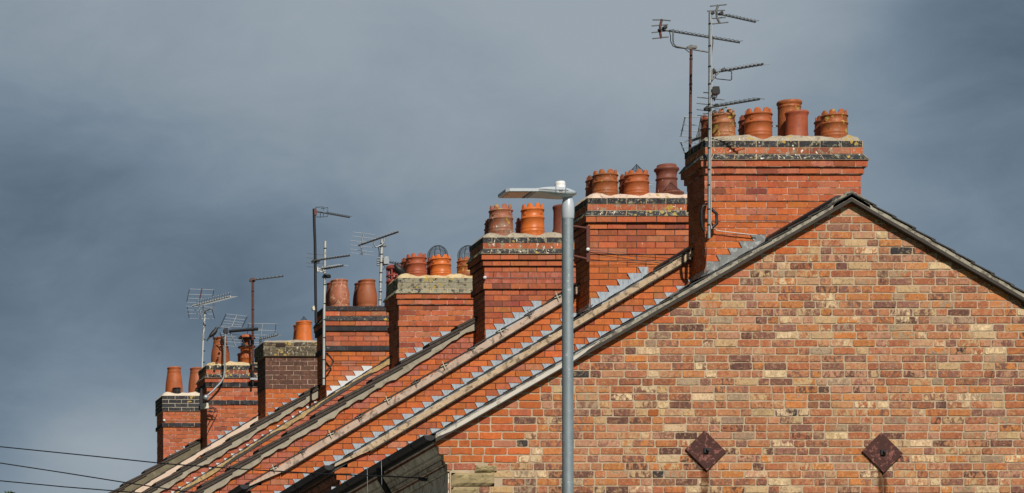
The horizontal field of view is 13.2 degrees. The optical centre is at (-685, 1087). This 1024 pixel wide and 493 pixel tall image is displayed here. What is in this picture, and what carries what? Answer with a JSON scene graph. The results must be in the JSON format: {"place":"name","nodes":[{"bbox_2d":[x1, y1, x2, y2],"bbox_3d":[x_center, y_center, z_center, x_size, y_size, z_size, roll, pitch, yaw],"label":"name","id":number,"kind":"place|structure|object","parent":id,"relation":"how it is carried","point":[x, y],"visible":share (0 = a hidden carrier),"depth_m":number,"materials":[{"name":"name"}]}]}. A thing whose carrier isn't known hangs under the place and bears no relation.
{"place":"outdoors","nodes":[
{"label":"outdoors","id":0,"kind":"place"},
{"bbox_2d":[0,0,1023,492],"label":"sky","id":1,"kind":"structure","parent":0,"point":[152,152],"materials":[{"name":"grey"}]},
{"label":"pavement","id":2,"kind":"structure","parent":0,"visible":0},
{"bbox_2d":[498,181,576,492],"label":"street lamp","id":3,"kind":"object","parent":2,"relation":"on","point":[559,190],"visible":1,"depth_m":37.35,"materials":[{"name":"metal"}]},
{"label":"road","id":4,"kind":"structure","parent":0,"visible":0},
{"bbox_3d":[6.000,-6.525,58.000,0.258,8.150,0.258,0,0,0],"label":"telegraph pole","id":5,"kind":"object","parent":4,"relation":"on","visible":0},
{"bbox_2d":[0,480,140,492],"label":"overhead wire","id":6,"kind":"object","parent":5,"relation":"attached to","point":[70,487],"visible":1,"depth_m":51.87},
{"bbox_2d":[0,463,194,492],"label":"overhead wire","id":7,"kind":"object","parent":5,"relation":"attached to","point":[98,478],"visible":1,"depth_m":50.16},
{"bbox_2d":[0,446,417,477],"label":"overhead wire","id":8,"kind":"object","parent":5,"relation":"attached to","point":[213,466],"visible":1,"depth_m":47.77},
{"bbox_3d":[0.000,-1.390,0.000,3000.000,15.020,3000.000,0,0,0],"label":"ground","id":9,"kind":"structure","parent":0,"visible":0},
{"bbox_2d":[109,392,202,492],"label":"terraced house","id":10,"kind":"structure","parent":9,"relation":"on","point":[178,431],"depth_m":76.78,"materials":[{"name":"orange brick"}]},
{"bbox_2d":[165,366,182,392],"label":"chimney pot","id":11,"kind":"object","parent":10,"relation":"on","point":[173,378],"visible":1,"depth_m":76.97,"materials":[{"name":"orange ceramic"}]},
{"bbox_2d":[172,387,181,393],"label":"flue vent","id":12,"kind":"object","parent":10,"relation":"on","point":[177,390],"visible":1,"depth_m":76.83,"materials":[{"name":"black plastic"}]},
{"bbox_2d":[188,367,201,392],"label":"chimney pot","id":13,"kind":"object","parent":10,"relation":"on","point":[193,379],"visible":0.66,"depth_m":76.98,"materials":[{"name":"ceramic"}]},
{"bbox_2d":[131,361,259,491],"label":"terraced house","id":14,"kind":"structure","parent":9,"relation":"on","point":[233,399],"depth_m":72.84,"materials":[{"name":"orange brick"}]},
{"bbox_2d":[186,288,235,366],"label":"television aerial","id":15,"kind":"object","parent":14,"relation":"attached to","point":[204,318],"visible":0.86,"depth_m":76.98,"materials":[{"name":"grey metal"}]},
{"bbox_2d":[211,336,229,363],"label":"chimney pot","id":16,"kind":"object","parent":14,"relation":"on","point":[216,347],"visible":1,"depth_m":72.89,"materials":[{"name":"ceramic"}]},
{"bbox_2d":[206,327,220,340],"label":"bird","id":17,"kind":"object","parent":16,"relation":"on","point":[213,332],"visible":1,"depth_m":72.94},
{"bbox_2d":[199,314,265,430],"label":"television aerial","id":18,"kind":"object","parent":14,"relation":"attached to","point":[202,406],"visible":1,"depth_m":72.67,"materials":[{"name":"metal"}]},
{"bbox_2d":[238,334,255,362],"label":"chimney pot","id":19,"kind":"object","parent":14,"relation":"on","point":[246,355],"visible":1,"depth_m":72.91,"materials":[{"name":"orange ceramic"}]},
{"bbox_2d":[249,275,284,384],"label":"television aerial","id":20,"kind":"object","parent":14,"relation":"attached to","point":[252,280],"visible":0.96,"depth_m":72.70,"materials":[{"name":"brown paint"}]},
{"bbox_2d":[141,340,320,492],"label":"terraced house","id":21,"kind":"structure","parent":9,"relation":"on","point":[288,387],"depth_m":68.35,"materials":[{"name":"orange brick"}]},
{"bbox_2d":[247,323,280,344],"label":"television aerial","id":22,"kind":"object","parent":21,"relation":"attached to","point":[265,337],"visible":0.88,"depth_m":75.50,"materials":[{"name":"grey metal"}]},
{"bbox_2d":[293,324,295,339],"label":"chimney pot","id":23,"kind":"object","parent":21,"relation":"on","point":[294,334],"visible":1,"depth_m":68.79,"materials":[{"name":"orange ceramic"}]},
{"bbox_2d":[295,316,312,340],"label":"chimney pot","id":24,"kind":"object","parent":21,"relation":"on","point":[303,330],"visible":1,"depth_m":68.44,"materials":[{"name":"orange ceramic"}]},
{"bbox_2d":[174,306,391,492],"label":"terraced house","id":25,"kind":"structure","parent":9,"relation":"on","point":[356,342],"depth_m":64.22,"materials":[{"name":"orange brick"}]},
{"bbox_2d":[306,207,350,322],"bbox_3d":[16.149,-12.941,63.875,0.931,1.831,0.671,0,0,-33],"label":"television aerial","id":26,"kind":"object","parent":25,"relation":"attached to","point":[315,260],"visible":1,"depth_m":63.88,"materials":[{"name":"black metal"}]},
{"bbox_2d":[326,282,330,305],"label":"chimney pot","id":27,"kind":"object","parent":25,"relation":"on","point":[328,284],"visible":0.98,"depth_m":64.62,"materials":[{"name":"ceramic"}]},
{"bbox_2d":[329,279,349,305],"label":"chimney pot","id":28,"kind":"object","parent":25,"relation":"on","point":[339,295],"visible":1,"depth_m":64.28,"materials":[{"name":"ceramic"}]},
{"bbox_2d":[317,241,379,384],"bbox_3d":[16.327,-12.199,64.091,1.213,2.266,0.510,0,0,-34],"label":"television aerial","id":29,"kind":"object","parent":25,"relation":"attached to","point":[323,270],"visible":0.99,"depth_m":63.98,"materials":[{"name":"grey metal"}]},
{"bbox_2d":[353,282,357,305],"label":"chimney pot","id":30,"kind":"object","parent":25,"relation":"on","point":[355,293],"visible":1,"depth_m":64.63,"materials":[{"name":"ceramic"}]},
{"bbox_2d":[356,279,376,305],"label":"chimney pot","id":31,"kind":"object","parent":25,"relation":"on","point":[366,294],"visible":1,"depth_m":64.28,"materials":[{"name":"ceramic"}]},
{"bbox_2d":[350,231,400,305],"bbox_3d":[17.028,-13.009,64.135,0.909,1.174,1.128,0,0,-16],"label":"television aerial","id":32,"kind":"object","parent":25,"relation":"attached to","point":[382,261],"visible":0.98,"depth_m":64.53,"materials":[{"name":"grey metal"}]},
{"bbox_2d":[386,264,400,296],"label":"chimney pot","id":33,"kind":"object","parent":25,"relation":"on","point":[393,274],"visible":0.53,"depth_m":64.34,"materials":[{"name":"red paint"}]},
{"bbox_2d":[193,273,476,492],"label":"terraced house","id":34,"kind":"structure","parent":9,"relation":"on","point":[432,323],"depth_m":55.95,"materials":[{"name":"orange brick"}]},
{"bbox_2d":[393,264,405,274],"bbox_3d":[16.021,-12.039,59.996,0.243,0.251,0.123,0,0,21],"label":"bird","id":35,"kind":"object","parent":34,"relation":"on","point":[399,269],"visible":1,"depth_m":59.96},
{"bbox_2d":[400,258,405,271],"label":"chimney pot","id":36,"kind":"object","parent":34,"relation":"on","point":[403,263],"visible":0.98,"depth_m":60.26,"materials":[{"name":"ceramic"}]},
{"bbox_2d":[405,253,426,275],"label":"chimney pot","id":37,"kind":"object","parent":34,"relation":"on","point":[415,265],"visible":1,"depth_m":59.93,"materials":[{"name":"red ceramic"}]},
{"bbox_2d":[426,245,447,274],"bbox_3d":[16.654,-12.220,60.330,0.310,0.573,0.301,0,0,0],"label":"cowl","id":38,"kind":"object","parent":34,"relation":"on","point":[428,262],"visible":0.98,"depth_m":60.28,"materials":[{"name":"ceramic"}]},
{"bbox_2d":[430,254,450,275],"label":"chimney pot","id":39,"kind":"object","parent":34,"relation":"on","point":[440,265],"visible":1,"depth_m":59.93,"materials":[{"name":"orange ceramic"}]},
{"bbox_2d":[456,245,471,275],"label":"chimney pot","id":40,"kind":"object","parent":34,"relation":"on","point":[461,267],"visible":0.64,"depth_m":59.96,"materials":[{"name":"ceramic"}]},
{"bbox_2d":[227,232,579,492],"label":"terraced house","id":41,"kind":"structure","parent":9,"relation":"on","point":[515,315],"depth_m":51.50,"materials":[{"name":"orange brick"}]},
{"bbox_2d":[484,219,488,234],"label":"chimney pot","id":42,"kind":"object","parent":41,"relation":"on","point":[486,224],"visible":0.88,"depth_m":55.88,"materials":[{"name":"brown ceramic"}]},
{"bbox_2d":[488,204,512,235],"bbox_3d":[16.236,-11.843,55.655,0.338,0.470,0.337,0,0,0],"label":"chimney pot","id":43,"kind":"object","parent":41,"relation":"on","point":[500,220],"visible":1,"depth_m":55.52,"materials":[{"name":"ceramic"}]},
{"bbox_2d":[483,276,529,278],"bbox_3d":[16.564,-11.058,55.465,1.246,0.044,0.025,0,0,0],"label":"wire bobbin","id":44,"kind":"object","parent":41,"relation":"attached to","point":[484,277],"visible":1,"depth_m":55.47,"materials":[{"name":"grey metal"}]},
{"bbox_2d":[515,218,520,232],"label":"chimney pot","id":45,"kind":"object","parent":41,"relation":"on","point":[518,225],"visible":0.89,"depth_m":55.88,"materials":[{"name":"red ceramic"}]},
{"bbox_2d":[520,203,544,235],"bbox_3d":[16.670,-11.850,55.655,0.324,0.484,0.324,0,0,0],"label":"chimney pot","id":46,"kind":"object","parent":41,"relation":"on","point":[532,220],"visible":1,"depth_m":55.52,"materials":[{"name":"orange ceramic"}]},
{"bbox_2d":[552,204,561,233],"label":"chimney pot","id":47,"kind":"object","parent":41,"relation":"on","point":[557,223],"visible":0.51,"depth_m":55.58,"materials":[{"name":"brown ceramic"}]},
{"bbox_2d":[617,173,652,193],"bbox_3d":[17.375,-11.711,53.508,0.525,0.674,0.033,0,0,0],"label":"television aerial","id":48,"kind":"object","parent":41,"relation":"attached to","point":[618,177],"visible":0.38,"depth_m":53.50,"materials":[{"name":"metal"}]},
{"bbox_2d":[280,193,693,492],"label":"terraced house","id":49,"kind":"structure","parent":9,"relation":"on","point":[613,293],"depth_m":47.31,"materials":[{"name":"orange brick"}]},
{"bbox_2d":[585,175,592,196],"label":"chimney pot","id":50,"kind":"object","parent":49,"relation":"on","point":[589,182],"visible":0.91,"depth_m":51.42,"materials":[{"name":"ceramic"}]},
{"bbox_2d":[592,169,618,195],"bbox_3d":[16.253,-11.359,51.205,0.324,0.377,0.324,0,0,0],"label":"chimney pot","id":51,"kind":"object","parent":49,"relation":"on","point":[605,183],"visible":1,"depth_m":51.07,"materials":[{"name":"ceramic"}]},
{"bbox_2d":[618,174,624,193],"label":"chimney pot","id":52,"kind":"object","parent":49,"relation":"on","point":[621,185],"visible":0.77,"depth_m":51.43,"materials":[{"name":"ceramic"}]},
{"bbox_2d":[573,225,671,262],"bbox_3d":[16.507,-10.588,50.983,1.452,0.469,0.064,0,0,-1],"label":"aerial bracket","id":53,"kind":"object","parent":49,"relation":"attached to","point":[588,249],"visible":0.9,"depth_m":50.97,"materials":[{"name":"metal"}]},
{"bbox_2d":[623,164,649,195],"bbox_3d":[16.648,-11.406,51.205,0.316,0.471,0.316,0,0,0],"label":"chimney pot","id":54,"kind":"object","parent":49,"relation":"on","point":[637,183],"visible":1,"depth_m":51.08,"materials":[{"name":"orange ceramic"}]},
{"bbox_2d":[654,163,678,192],"bbox_3d":[17.072,-11.413,51.340,0.306,0.484,0.306,0,0,0],"label":"chimney pot","id":55,"kind":"object","parent":49,"relation":"on","point":[666,174],"visible":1,"depth_m":51.23,"materials":[{"name":"brown ceramic"}]},
{"bbox_2d":[661,182,683,194],"bbox_3d":[17.093,-11.322,51.210,0.300,0.192,0.300,0,0,0],"label":"flue terminal","id":56,"kind":"object","parent":49,"relation":"on","point":[674,190],"visible":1,"depth_m":51.10,"materials":[{"name":"brown ceramic"}]},
{"bbox_2d":[679,116,701,153],"bbox_3d":[16.273,-10.818,47.842,0.232,1.269,0.390,0,0,-39],"label":"television aerial","id":57,"kind":"object","parent":49,"relation":"attached to","point":[698,136],"visible":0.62,"depth_m":47.90,"materials":[{"name":"grey metal"}]},
{"bbox_2d":[652,19,742,149],"bbox_3d":[16.262,-11.005,47.499,1.394,2.892,0.392,0,0,-28],"label":"television aerial","id":58,"kind":"object","parent":49,"relation":"attached to","point":[691,48],"visible":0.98,"depth_m":47.32,"materials":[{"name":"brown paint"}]},
{"bbox_2d":[326,135,1023,492],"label":"terraced house","id":59,"kind":"structure","parent":9,"relation":"on","point":[839,334],"depth_m":42.94,"materials":[{"name":"brick"}]},
{"bbox_2d":[418,477,429,482],"bbox_3d":[11.951,-6.556,43.700,0.182,0.122,0.049,0,0,22],"label":"wire clamp","id":60,"kind":"object","parent":59,"relation":"attached to","point":[422,479],"visible":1,"depth_m":43.70,"materials":[{"name":"black plastic"}]},
{"bbox_2d":[700,115,707,139],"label":"chimney pot","id":61,"kind":"object","parent":59,"relation":"on","point":[704,127],"visible":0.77,"depth_m":47.12,"materials":[{"name":"ceramic"}]},
{"bbox_2d":[711,108,735,136],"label":"chimney pot","id":62,"kind":"object","parent":59,"relation":"on","point":[723,124],"visible":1,"depth_m":46.79,"materials":[{"name":"ceramic"}]},
{"bbox_2d":[738,115,744,134],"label":"chimney pot","id":63,"kind":"object","parent":59,"relation":"on","point":[741,121],"visible":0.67,"depth_m":47.13,"materials":[{"name":"ceramic"}]},
{"bbox_2d":[697,4,793,266],"bbox_3d":[16.793,-10.927,46.537,1.938,2.983,0.856,0,0,0],"label":"television aerial","id":64,"kind":"object","parent":59,"relation":"attached to","point":[713,91],"visible":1,"depth_m":46.53,"materials":[{"name":"metal"}]},
{"bbox_2d":[743,107,772,138],"bbox_3d":[16.655,-11.089,46.905,0.322,0.400,0.322,0,0,0],"label":"chimney pot","id":65,"kind":"object","parent":59,"relation":"on","point":[758,123],"visible":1,"depth_m":46.77,"materials":[{"name":"orange ceramic"}]},
{"bbox_2d":[776,99,801,135],"bbox_3d":[17.113,-11.170,47.180,0.283,0.563,0.283,0,0,0],"label":"chimney pot","id":66,"kind":"object","parent":59,"relation":"on","point":[785,105],"visible":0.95,"depth_m":47.09,"materials":[{"name":"ceramic"}]},
{"bbox_2d":[785,109,808,135],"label":"chimney pot","id":67,"kind":"object","parent":59,"relation":"on","point":[796,122],"visible":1,"depth_m":46.80,"materials":[{"name":"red ceramic"}]},
{"bbox_2d":[814,116,820,135],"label":"chimney pot","id":68,"kind":"object","parent":59,"relation":"on","point":[817,129],"visible":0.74,"depth_m":47.13,"materials":[{"name":"ceramic"}]},
{"bbox_2d":[820,109,848,137],"bbox_3d":[17.531,-11.079,46.905,0.311,0.380,0.311,0,0,0],"label":"chimney pot","id":69,"kind":"object","parent":59,"relation":"on","point":[833,124],"visible":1,"depth_m":46.78,"materials":[{"name":"ceramic"}]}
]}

